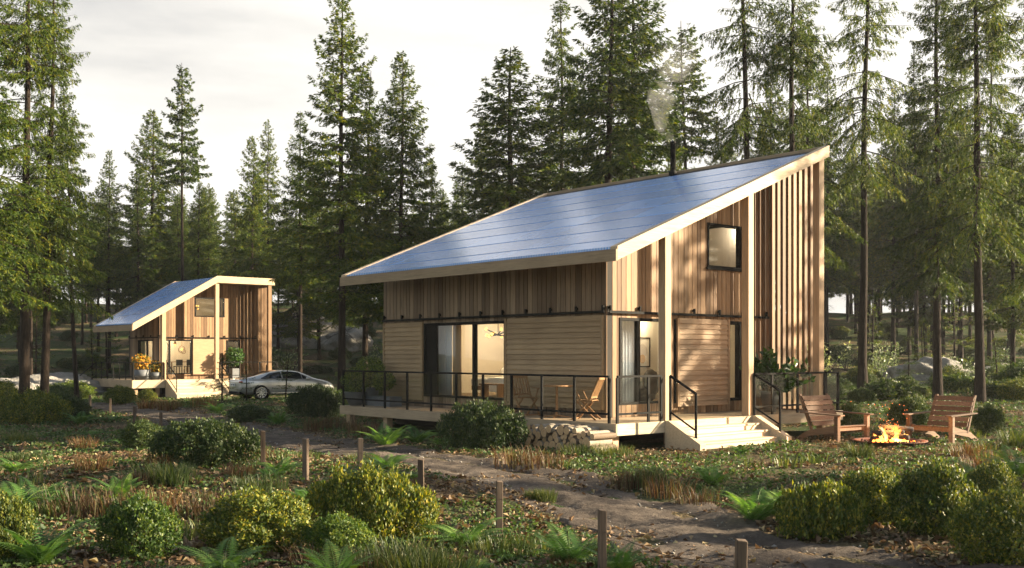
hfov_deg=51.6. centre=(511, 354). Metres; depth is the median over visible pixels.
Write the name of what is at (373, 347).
sapling
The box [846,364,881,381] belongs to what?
shrub
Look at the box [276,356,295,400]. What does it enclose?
spruce tree
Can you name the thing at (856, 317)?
spruce tree
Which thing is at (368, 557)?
grass tuft
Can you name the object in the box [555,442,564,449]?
log
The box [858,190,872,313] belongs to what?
spruce tree
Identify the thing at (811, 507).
shrub
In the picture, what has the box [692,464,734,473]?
fern
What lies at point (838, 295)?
spruce tree
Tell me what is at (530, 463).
grass tuft
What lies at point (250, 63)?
sky
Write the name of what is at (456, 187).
spruce tree
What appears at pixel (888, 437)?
burning log
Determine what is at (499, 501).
fence post
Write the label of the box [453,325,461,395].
curtain
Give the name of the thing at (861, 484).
shrub
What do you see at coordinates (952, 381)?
shrub
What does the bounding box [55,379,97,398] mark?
shrub
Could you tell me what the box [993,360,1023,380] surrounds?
shrub
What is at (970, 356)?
shrub
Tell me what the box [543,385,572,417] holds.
bistro table
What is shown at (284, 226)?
spruce tree
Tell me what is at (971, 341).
shrub
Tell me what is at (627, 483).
grass tuft
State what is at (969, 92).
spruce tree
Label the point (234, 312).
timber house
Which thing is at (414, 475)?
fern
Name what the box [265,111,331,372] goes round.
spruce tree
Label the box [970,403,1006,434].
shrub
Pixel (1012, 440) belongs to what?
grass tuft
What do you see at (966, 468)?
fern
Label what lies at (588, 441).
log
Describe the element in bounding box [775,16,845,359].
spruce tree
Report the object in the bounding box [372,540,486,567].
grass tuft
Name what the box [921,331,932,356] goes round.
spruce tree
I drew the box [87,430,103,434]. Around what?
fern
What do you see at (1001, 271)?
spruce tree
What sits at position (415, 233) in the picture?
spruce tree
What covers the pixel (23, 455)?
grass tuft
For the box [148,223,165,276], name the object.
spruce tree
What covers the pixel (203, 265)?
spruce tree
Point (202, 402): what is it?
grass tuft
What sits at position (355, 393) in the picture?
potted plant
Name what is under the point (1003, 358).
sapling
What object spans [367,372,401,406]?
potted plant
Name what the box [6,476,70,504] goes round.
fern
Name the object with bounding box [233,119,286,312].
spruce tree
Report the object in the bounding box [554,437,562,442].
log
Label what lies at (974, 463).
grass tuft
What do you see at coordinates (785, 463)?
grass
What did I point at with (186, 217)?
spruce tree
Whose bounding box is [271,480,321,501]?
fern
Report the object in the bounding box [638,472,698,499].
grass tuft
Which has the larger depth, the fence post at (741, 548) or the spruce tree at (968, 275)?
the spruce tree at (968, 275)
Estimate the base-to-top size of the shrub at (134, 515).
0.768 m
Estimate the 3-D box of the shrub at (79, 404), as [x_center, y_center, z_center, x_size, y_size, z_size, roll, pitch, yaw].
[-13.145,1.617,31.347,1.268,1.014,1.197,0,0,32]
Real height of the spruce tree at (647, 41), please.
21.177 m
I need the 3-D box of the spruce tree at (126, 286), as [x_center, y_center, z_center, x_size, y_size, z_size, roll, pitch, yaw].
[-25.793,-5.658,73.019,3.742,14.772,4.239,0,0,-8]
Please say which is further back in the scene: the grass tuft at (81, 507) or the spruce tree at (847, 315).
the spruce tree at (847, 315)
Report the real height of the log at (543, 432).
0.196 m
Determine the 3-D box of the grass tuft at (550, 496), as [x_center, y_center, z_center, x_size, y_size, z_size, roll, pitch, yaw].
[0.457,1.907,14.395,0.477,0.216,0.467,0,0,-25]
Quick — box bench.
[479,383,503,397]
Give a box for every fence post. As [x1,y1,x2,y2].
[109,399,111,415]
[133,406,136,423]
[159,412,162,428]
[260,431,264,468]
[302,438,308,482]
[357,438,362,471]
[418,459,424,502]
[496,480,502,535]
[598,509,606,567]
[735,539,747,567]
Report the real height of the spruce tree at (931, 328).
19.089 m
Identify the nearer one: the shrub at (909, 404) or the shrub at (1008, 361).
the shrub at (909, 404)
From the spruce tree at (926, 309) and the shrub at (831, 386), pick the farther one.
the spruce tree at (926, 309)
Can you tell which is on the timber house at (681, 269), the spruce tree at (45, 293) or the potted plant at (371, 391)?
the potted plant at (371, 391)
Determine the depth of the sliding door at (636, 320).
24.70 m
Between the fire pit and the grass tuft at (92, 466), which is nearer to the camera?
the grass tuft at (92, 466)
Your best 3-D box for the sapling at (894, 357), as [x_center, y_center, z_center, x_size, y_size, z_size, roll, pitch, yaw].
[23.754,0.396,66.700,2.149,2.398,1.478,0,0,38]
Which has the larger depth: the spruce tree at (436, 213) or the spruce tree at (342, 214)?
the spruce tree at (436, 213)
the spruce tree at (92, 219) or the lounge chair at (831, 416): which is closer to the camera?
the lounge chair at (831, 416)
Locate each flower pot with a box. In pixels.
[130,353,152,379]
[148,359,161,379]
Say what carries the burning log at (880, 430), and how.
on the burning log at (874, 432)
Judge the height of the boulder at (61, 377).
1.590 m
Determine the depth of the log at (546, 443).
22.39 m
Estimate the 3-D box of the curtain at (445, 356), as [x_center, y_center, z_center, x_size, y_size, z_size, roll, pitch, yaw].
[-1.866,-0.005,29.277,0.096,2.300,0.625,0,0,-41]
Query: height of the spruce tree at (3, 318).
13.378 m
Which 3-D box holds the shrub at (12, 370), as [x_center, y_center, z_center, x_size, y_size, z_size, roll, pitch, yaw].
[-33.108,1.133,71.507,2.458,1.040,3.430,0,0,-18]
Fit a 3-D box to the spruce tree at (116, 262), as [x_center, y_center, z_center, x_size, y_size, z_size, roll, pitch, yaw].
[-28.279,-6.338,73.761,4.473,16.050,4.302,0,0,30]
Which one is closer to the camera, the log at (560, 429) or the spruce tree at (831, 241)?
the log at (560, 429)
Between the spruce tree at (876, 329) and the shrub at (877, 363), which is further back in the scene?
the spruce tree at (876, 329)
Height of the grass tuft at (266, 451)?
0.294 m
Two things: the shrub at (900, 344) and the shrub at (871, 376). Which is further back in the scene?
the shrub at (900, 344)
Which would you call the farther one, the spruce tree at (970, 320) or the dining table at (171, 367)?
the spruce tree at (970, 320)
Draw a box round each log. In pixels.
[526,436,534,442]
[532,423,550,429]
[535,431,542,438]
[536,440,543,447]
[539,423,564,430]
[540,428,551,437]
[543,441,548,447]
[546,423,570,432]
[549,440,558,447]
[552,431,560,438]
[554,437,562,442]
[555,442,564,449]
[556,424,584,435]
[563,425,591,434]
[570,437,579,446]
[572,427,598,433]
[581,430,598,437]
[582,437,611,446]
[587,430,612,435]
[588,444,615,452]
[590,432,616,439]
[870,434,891,440]
[871,430,904,435]
[877,427,883,435]
[879,424,913,431]
[890,433,909,439]
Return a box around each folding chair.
[509,376,539,415]
[571,378,604,419]
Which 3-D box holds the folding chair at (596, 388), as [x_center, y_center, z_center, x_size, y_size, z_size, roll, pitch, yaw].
[1.684,0.984,23.406,0.642,0.952,0.525,0,0,21]
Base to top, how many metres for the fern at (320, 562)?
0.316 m
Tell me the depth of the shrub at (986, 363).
69.78 m
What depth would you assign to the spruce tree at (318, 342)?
79.89 m
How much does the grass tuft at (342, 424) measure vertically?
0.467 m
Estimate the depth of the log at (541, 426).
22.56 m
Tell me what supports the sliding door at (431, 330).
in the timber house at (681, 269)
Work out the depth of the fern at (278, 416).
30.30 m
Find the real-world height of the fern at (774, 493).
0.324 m
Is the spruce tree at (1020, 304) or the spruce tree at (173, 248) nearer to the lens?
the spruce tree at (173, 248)
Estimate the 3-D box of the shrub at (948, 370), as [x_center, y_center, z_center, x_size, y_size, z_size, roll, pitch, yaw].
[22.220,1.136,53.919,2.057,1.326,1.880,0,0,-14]
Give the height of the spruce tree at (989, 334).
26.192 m
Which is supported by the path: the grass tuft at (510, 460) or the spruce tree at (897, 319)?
the grass tuft at (510, 460)
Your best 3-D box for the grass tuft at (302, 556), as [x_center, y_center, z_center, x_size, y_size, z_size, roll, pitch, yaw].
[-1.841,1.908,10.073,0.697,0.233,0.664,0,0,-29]
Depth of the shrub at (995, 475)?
14.20 m
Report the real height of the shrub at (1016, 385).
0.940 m
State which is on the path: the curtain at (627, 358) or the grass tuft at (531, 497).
the grass tuft at (531, 497)
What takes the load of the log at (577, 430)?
on the log
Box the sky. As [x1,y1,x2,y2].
[0,0,1023,313]
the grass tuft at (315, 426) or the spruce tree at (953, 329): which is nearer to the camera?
the grass tuft at (315, 426)
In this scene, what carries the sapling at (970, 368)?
on the ground at (8, 353)
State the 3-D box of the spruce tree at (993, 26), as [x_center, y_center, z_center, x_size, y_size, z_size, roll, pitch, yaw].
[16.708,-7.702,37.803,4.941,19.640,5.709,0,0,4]
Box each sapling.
[272,338,308,370]
[360,343,382,368]
[807,341,857,375]
[832,337,870,370]
[868,340,898,380]
[870,343,906,365]
[958,350,998,379]
[992,338,1023,360]
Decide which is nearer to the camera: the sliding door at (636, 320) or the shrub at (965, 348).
the sliding door at (636, 320)
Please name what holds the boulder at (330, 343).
on the ground at (8, 353)
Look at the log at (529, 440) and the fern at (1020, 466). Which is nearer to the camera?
the fern at (1020, 466)
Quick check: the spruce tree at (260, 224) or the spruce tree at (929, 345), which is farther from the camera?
the spruce tree at (260, 224)
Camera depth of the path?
13.46 m
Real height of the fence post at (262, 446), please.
0.930 m
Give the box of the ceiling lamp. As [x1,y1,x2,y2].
[485,327,503,337]
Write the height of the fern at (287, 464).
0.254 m
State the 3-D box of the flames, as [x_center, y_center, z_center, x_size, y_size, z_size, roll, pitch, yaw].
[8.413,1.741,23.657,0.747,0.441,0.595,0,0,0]
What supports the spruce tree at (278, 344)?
on the ground at (8, 353)
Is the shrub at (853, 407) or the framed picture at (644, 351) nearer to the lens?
the shrub at (853, 407)
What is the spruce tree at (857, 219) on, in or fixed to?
on the ground at (8, 353)
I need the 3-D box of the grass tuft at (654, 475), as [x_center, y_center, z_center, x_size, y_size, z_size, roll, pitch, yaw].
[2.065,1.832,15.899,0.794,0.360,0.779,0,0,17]
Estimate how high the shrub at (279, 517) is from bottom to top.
0.771 m
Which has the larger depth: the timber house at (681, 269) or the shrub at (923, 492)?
the timber house at (681, 269)
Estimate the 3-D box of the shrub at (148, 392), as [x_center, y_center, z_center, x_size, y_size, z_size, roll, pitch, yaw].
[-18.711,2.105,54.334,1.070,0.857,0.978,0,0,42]
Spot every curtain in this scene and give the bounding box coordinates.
[439,325,451,394]
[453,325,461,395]
[622,321,633,401]
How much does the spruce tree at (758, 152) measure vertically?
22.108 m
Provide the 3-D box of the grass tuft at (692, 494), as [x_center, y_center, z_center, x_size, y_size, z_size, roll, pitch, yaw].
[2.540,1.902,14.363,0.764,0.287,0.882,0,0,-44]
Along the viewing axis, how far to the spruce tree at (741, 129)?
43.97 m
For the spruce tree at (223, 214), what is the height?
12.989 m
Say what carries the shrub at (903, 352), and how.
on the ground at (8, 353)
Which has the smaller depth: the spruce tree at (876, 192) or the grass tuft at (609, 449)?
the grass tuft at (609, 449)
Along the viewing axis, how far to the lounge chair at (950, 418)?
24.76 m
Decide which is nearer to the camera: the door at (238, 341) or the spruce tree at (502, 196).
the spruce tree at (502, 196)
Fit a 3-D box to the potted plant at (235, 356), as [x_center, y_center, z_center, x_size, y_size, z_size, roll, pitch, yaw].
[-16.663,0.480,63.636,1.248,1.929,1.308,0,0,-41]
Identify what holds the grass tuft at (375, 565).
on the ground at (8, 353)
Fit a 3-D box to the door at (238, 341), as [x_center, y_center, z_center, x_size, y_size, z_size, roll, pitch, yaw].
[-16.966,0.155,64.360,0.892,2.012,0.150,0,0,-41]
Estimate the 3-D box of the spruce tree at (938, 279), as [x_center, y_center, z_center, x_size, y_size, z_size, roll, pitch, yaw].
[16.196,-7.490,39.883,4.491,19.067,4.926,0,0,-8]
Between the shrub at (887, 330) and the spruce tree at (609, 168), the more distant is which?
the shrub at (887, 330)
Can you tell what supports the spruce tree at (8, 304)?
on the ground at (8, 353)
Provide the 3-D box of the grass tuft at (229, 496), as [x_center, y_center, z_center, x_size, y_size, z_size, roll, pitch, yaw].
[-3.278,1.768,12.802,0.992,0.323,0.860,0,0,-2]
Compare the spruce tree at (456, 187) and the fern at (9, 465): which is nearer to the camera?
the fern at (9, 465)
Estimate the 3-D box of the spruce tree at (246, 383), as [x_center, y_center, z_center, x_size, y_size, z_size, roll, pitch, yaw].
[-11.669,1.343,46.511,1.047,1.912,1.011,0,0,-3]
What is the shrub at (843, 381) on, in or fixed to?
on the ground at (8, 353)
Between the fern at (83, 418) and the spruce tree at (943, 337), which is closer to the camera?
the fern at (83, 418)
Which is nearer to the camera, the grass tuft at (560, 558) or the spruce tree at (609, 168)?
the grass tuft at (560, 558)
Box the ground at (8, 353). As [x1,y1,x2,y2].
[0,303,1023,567]
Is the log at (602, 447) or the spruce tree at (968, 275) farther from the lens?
the spruce tree at (968, 275)
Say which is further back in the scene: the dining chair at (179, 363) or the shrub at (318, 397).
the dining chair at (179, 363)
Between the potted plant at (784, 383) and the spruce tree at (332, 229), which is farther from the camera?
the spruce tree at (332, 229)
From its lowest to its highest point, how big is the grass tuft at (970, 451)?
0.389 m
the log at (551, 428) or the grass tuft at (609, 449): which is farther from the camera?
the log at (551, 428)
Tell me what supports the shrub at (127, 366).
on the ground at (8, 353)
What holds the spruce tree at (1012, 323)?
on the ground at (8, 353)
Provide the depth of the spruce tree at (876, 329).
77.06 m
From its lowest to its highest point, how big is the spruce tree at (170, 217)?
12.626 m
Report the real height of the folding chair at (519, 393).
0.952 m
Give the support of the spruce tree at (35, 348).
on the ground at (8, 353)
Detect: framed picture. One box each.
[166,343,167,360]
[640,337,649,366]
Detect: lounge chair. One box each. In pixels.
[796,393,873,442]
[903,394,977,443]
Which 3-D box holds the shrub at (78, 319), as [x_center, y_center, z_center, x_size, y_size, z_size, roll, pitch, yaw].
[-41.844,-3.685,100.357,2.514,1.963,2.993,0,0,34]
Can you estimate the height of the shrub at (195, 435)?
0.908 m
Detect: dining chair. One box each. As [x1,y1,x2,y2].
[173,360,182,372]
[184,360,189,372]
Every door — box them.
[138,340,152,369]
[166,340,191,373]
[226,340,239,373]
[424,321,503,399]
[619,318,657,404]
[674,319,741,402]
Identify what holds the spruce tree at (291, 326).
on the ground at (8, 353)
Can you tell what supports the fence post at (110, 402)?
on the ground at (8, 353)
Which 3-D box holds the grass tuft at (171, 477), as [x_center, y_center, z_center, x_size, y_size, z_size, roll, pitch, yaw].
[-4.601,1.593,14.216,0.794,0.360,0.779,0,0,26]
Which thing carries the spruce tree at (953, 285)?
on the ground at (8, 353)
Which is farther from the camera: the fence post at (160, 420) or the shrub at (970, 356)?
the shrub at (970, 356)
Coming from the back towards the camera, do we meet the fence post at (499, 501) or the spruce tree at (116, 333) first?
the spruce tree at (116, 333)
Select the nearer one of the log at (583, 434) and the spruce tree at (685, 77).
the log at (583, 434)
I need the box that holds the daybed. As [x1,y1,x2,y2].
[471,367,503,391]
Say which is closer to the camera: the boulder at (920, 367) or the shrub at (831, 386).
the shrub at (831, 386)
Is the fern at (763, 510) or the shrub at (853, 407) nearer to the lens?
the fern at (763, 510)
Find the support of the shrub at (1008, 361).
on the ground at (8, 353)
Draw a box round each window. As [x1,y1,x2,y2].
[195,297,224,316]
[706,222,741,271]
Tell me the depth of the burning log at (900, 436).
23.37 m
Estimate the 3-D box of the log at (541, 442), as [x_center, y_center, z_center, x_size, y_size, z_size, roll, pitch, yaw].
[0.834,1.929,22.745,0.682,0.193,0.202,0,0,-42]
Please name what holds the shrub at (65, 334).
on the ground at (8, 353)
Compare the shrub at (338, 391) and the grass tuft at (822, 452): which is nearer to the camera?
the grass tuft at (822, 452)
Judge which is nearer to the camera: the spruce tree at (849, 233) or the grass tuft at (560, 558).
the grass tuft at (560, 558)
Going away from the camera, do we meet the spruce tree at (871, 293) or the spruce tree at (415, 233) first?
the spruce tree at (415, 233)
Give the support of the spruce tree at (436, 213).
on the ground at (8, 353)
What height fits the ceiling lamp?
0.810 m
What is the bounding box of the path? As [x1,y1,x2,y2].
[91,402,1023,567]
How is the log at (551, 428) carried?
on the log at (555, 434)
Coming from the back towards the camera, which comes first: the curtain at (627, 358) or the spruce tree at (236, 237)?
the spruce tree at (236, 237)
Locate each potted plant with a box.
[224,346,244,377]
[339,367,369,405]
[355,356,384,404]
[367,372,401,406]
[739,347,815,411]
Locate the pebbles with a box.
[101,410,1003,567]
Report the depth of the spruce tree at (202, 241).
105.04 m
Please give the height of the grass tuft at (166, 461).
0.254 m
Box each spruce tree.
[0,0,83,317]
[0,0,111,412]
[0,0,112,410]
[0,279,15,329]
[0,282,19,340]
[1,204,35,364]
[2,207,40,348]
[3,175,61,374]
[14,219,76,357]
[14,325,52,365]
[17,314,57,373]
[37,85,107,396]
[65,232,91,344]
[72,206,88,322]
[73,188,114,351]
[75,149,143,372]
[78,327,103,379]
[79,335,103,375]
[80,195,104,326]
[84,315,126,377]
[91,109,198,314]
[99,192,123,311]
[104,218,135,336]
[110,165,163,342]
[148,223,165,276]
[152,63,212,280]
[154,194,200,288]
[158,189,205,279]
[160,193,184,265]
[173,181,219,279]
[188,191,213,257]
[190,189,222,272]
[192,217,214,267]
[193,184,229,275]
[201,187,229,271]
[210,190,247,276]
[210,355,236,401]
[212,191,248,273]
[223,136,280,312]
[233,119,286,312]
[235,363,256,401]
[246,178,273,292]
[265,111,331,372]
[270,218,294,348]
[272,218,333,367]
[274,0,408,389]
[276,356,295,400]
[277,206,292,301]
[292,169,338,359]
[305,188,331,331]
[310,70,404,376]
[316,209,361,348]
[324,182,353,280]
[345,51,453,345]
[412,158,452,244]
[429,46,574,237]
[432,190,452,234]
[440,161,476,229]
[440,193,451,227]
[455,120,505,227]
[514,160,536,202]
[524,0,602,199]
[543,0,676,188]
[553,0,705,183]
[650,23,720,169]
[660,112,687,170]
[676,0,807,200]
[704,119,736,165]
[741,58,795,268]
[745,0,867,341]
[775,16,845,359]
[780,267,796,357]
[780,306,807,353]
[796,62,870,367]
[809,0,928,389]
[828,202,849,317]
[835,137,890,333]
[840,157,891,345]
[840,203,857,322]
[842,151,860,320]
[843,194,852,313]
[848,301,867,344]
[849,90,931,364]
[855,287,888,356]
[856,300,888,378]
[858,166,889,325]
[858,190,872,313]
[867,110,920,357]
[867,307,890,360]
[870,0,1004,398]
[870,150,881,315]
[876,161,919,327]
[880,48,945,360]
[880,165,957,357]
[883,126,930,354]
[892,333,927,382]
[903,125,934,349]
[905,0,1023,403]
[910,318,931,356]
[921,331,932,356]
[924,134,968,356]
[929,32,996,355]
[929,114,996,363]
[941,282,974,368]
[945,132,958,330]
[945,279,963,322]
[948,262,983,340]
[951,194,995,329]
[952,0,1022,365]
[959,113,1023,366]
[972,0,1023,334]
[982,118,1023,359]
[985,176,1014,351]
[987,334,1008,380]
[992,173,1023,320]
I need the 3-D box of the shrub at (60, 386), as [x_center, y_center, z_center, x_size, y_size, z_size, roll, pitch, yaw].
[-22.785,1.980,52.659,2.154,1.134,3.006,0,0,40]
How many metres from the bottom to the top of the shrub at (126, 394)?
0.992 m
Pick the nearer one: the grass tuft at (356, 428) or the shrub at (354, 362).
the grass tuft at (356, 428)
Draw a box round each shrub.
[0,378,17,396]
[0,387,75,424]
[0,488,37,564]
[1,365,40,376]
[31,383,83,397]
[47,393,92,421]
[49,388,73,397]
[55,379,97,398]
[56,307,84,323]
[56,355,97,368]
[58,330,77,340]
[79,353,105,367]
[84,307,101,315]
[89,490,185,561]
[103,384,137,404]
[116,418,163,449]
[122,357,128,370]
[137,387,157,400]
[145,415,265,467]
[191,483,315,556]
[223,403,275,422]
[284,382,342,418]
[299,458,443,543]
[299,509,378,560]
[302,364,333,373]
[328,348,352,359]
[331,388,354,402]
[349,358,371,366]
[358,324,377,337]
[434,398,529,450]
[773,477,872,541]
[827,375,851,395]
[827,379,848,398]
[829,325,851,333]
[829,344,850,359]
[830,330,848,338]
[837,462,911,526]
[839,373,850,380]
[839,399,863,431]
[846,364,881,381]
[846,386,877,403]
[850,371,877,385]
[859,377,915,399]
[867,355,892,367]
[870,323,899,338]
[881,452,980,540]
[885,393,935,425]
[891,374,918,386]
[891,385,929,395]
[896,348,913,353]
[898,337,913,348]
[911,324,929,338]
[924,372,988,390]
[929,364,967,377]
[942,480,1023,565]
[951,345,974,357]
[963,339,986,347]
[964,336,994,342]
[964,353,974,363]
[965,346,1003,360]
[967,355,998,369]
[967,457,1023,499]
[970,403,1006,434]
[971,376,1022,397]
[985,365,1005,380]
[992,337,1021,347]
[992,378,1023,400]
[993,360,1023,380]
[999,358,1023,364]
[1002,334,1023,342]
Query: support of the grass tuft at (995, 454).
on the ground at (8, 353)
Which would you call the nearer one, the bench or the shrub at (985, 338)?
the bench
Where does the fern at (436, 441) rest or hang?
on the ground at (8, 353)
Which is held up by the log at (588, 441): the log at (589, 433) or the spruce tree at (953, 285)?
the log at (589, 433)
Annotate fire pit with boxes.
[842,437,927,446]
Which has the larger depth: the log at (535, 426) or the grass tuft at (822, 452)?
the log at (535, 426)
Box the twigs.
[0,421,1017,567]
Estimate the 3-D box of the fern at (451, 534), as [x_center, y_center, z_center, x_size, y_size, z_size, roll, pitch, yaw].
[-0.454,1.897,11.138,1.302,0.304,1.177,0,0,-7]
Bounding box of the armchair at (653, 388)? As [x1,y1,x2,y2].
[640,369,657,400]
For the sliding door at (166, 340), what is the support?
in the timber house at (234, 312)
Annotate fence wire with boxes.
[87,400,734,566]
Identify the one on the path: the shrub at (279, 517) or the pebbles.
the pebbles
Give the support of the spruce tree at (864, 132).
on the ground at (8, 353)
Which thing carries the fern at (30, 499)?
on the ground at (8, 353)
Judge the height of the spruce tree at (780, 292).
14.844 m
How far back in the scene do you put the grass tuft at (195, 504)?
12.47 m
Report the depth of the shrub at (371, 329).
91.25 m
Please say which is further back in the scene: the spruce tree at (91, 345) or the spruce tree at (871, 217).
the spruce tree at (871, 217)
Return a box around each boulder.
[0,378,39,389]
[15,372,113,392]
[272,314,348,348]
[321,326,373,351]
[873,365,890,379]
[887,356,973,385]
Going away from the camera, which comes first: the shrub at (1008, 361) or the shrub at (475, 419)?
the shrub at (475, 419)
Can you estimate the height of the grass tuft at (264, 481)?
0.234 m
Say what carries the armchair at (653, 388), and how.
on the timber house at (681, 269)
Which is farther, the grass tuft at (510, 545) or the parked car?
the parked car
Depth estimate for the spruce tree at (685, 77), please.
71.53 m
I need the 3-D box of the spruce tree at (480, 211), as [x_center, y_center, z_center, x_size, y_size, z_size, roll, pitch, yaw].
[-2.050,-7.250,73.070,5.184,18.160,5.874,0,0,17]
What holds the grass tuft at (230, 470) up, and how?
on the ground at (8, 353)
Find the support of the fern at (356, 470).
on the ground at (8, 353)
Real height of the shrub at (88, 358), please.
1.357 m
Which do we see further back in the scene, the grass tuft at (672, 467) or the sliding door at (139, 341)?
the sliding door at (139, 341)
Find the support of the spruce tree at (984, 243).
on the ground at (8, 353)
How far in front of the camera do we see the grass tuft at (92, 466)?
15.42 m
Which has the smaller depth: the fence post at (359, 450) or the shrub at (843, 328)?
the fence post at (359, 450)
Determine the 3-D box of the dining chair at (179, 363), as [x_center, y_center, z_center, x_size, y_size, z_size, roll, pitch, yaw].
[-19.894,0.745,63.065,0.400,0.860,0.420,0,0,-41]
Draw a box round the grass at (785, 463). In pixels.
[0,375,1023,567]
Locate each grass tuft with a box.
[0,431,38,442]
[1,450,44,462]
[29,479,127,520]
[64,436,98,447]
[70,452,116,472]
[74,481,160,517]
[115,468,158,488]
[122,484,186,512]
[135,397,163,408]
[139,452,183,467]
[145,458,194,487]
[155,397,183,410]
[156,485,232,521]
[190,394,218,407]
[206,485,273,510]
[216,460,256,479]
[230,472,291,493]
[248,444,275,456]
[282,541,347,565]
[299,415,333,431]
[316,413,360,430]
[322,540,402,567]
[341,534,448,567]
[344,450,379,461]
[345,419,379,435]
[366,416,381,421]
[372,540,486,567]
[455,526,540,559]
[482,443,547,469]
[512,444,575,470]
[522,487,543,499]
[532,487,558,502]
[544,553,576,566]
[559,442,602,455]
[589,442,635,457]
[607,467,652,489]
[622,453,647,462]
[627,464,675,489]
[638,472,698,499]
[661,466,681,471]
[672,483,726,505]
[809,446,831,456]
[840,439,879,460]
[948,440,995,459]
[957,451,996,468]
[977,449,1012,459]
[990,424,1023,448]
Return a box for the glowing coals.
[872,438,905,441]
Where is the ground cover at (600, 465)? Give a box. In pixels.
[0,384,1023,567]
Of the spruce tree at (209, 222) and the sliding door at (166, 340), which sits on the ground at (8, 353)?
the spruce tree at (209, 222)
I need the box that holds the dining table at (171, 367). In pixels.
[166,361,188,372]
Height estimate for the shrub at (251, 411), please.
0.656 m
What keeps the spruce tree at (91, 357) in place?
on the ground at (8, 353)
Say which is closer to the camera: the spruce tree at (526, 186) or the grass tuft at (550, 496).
the grass tuft at (550, 496)
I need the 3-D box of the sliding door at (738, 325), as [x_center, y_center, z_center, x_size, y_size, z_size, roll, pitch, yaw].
[4.863,0.170,26.425,2.622,2.022,0.150,0,0,-41]
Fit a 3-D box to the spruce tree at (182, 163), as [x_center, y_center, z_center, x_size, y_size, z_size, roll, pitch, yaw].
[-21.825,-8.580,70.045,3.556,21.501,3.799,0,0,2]
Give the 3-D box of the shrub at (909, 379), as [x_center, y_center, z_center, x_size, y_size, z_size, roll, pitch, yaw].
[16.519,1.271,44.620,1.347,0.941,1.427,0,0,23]
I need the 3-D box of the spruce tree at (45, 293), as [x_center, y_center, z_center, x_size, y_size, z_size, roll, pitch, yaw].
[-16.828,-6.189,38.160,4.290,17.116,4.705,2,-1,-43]
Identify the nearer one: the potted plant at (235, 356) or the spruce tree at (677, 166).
the potted plant at (235, 356)
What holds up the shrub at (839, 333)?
on the ground at (8, 353)
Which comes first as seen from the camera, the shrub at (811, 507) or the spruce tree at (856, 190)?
the shrub at (811, 507)
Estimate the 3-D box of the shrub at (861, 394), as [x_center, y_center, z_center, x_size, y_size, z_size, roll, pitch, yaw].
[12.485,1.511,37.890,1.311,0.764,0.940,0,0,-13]
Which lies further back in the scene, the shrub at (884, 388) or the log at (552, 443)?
the shrub at (884, 388)
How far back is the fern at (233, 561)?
9.42 m
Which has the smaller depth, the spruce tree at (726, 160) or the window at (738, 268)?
the window at (738, 268)
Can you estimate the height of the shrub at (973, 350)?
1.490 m
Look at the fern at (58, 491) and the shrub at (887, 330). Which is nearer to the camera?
the fern at (58, 491)
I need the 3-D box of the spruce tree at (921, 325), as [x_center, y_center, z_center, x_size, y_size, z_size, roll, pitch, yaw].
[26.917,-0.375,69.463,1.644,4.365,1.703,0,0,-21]
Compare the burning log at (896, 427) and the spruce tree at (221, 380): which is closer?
the burning log at (896, 427)
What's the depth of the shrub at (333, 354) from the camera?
80.39 m
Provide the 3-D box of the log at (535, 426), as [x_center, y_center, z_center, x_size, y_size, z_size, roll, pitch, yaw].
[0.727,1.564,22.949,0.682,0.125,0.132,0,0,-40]
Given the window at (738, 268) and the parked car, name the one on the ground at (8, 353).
the parked car
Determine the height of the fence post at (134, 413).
0.880 m
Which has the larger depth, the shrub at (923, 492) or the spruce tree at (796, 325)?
the spruce tree at (796, 325)
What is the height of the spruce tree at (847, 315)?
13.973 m
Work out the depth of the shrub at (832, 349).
79.50 m
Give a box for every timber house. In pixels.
[79,276,276,398]
[340,141,842,450]
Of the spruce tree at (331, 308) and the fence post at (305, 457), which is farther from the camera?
the spruce tree at (331, 308)
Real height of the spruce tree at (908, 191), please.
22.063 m
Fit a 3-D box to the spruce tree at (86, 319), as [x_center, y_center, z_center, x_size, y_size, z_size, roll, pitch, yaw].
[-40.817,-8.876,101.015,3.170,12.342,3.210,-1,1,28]
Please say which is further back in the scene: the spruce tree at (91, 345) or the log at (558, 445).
the spruce tree at (91, 345)
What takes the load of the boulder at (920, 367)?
on the ground at (8, 353)
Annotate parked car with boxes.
[228,370,333,398]
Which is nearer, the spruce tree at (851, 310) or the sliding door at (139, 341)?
the sliding door at (139, 341)
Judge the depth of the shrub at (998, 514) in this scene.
10.17 m
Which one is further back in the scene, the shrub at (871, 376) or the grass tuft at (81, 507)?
the shrub at (871, 376)
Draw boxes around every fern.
[0,457,43,472]
[0,481,77,510]
[0,518,97,564]
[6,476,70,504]
[43,490,88,503]
[64,411,104,423]
[86,472,144,496]
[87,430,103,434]
[101,415,128,420]
[160,536,292,567]
[192,402,236,412]
[240,456,320,472]
[256,411,304,423]
[257,465,284,479]
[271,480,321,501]
[287,539,374,567]
[344,465,392,472]
[348,453,417,469]
[354,466,416,480]
[356,421,416,444]
[385,425,441,442]
[408,473,429,479]
[411,517,527,545]
[418,436,448,445]
[445,557,493,567]
[491,549,535,562]
[522,521,616,563]
[574,540,652,567]
[689,464,733,484]
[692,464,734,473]
[714,486,780,520]
[722,444,756,453]
[738,489,791,507]
[944,459,1021,477]
[972,444,1023,476]

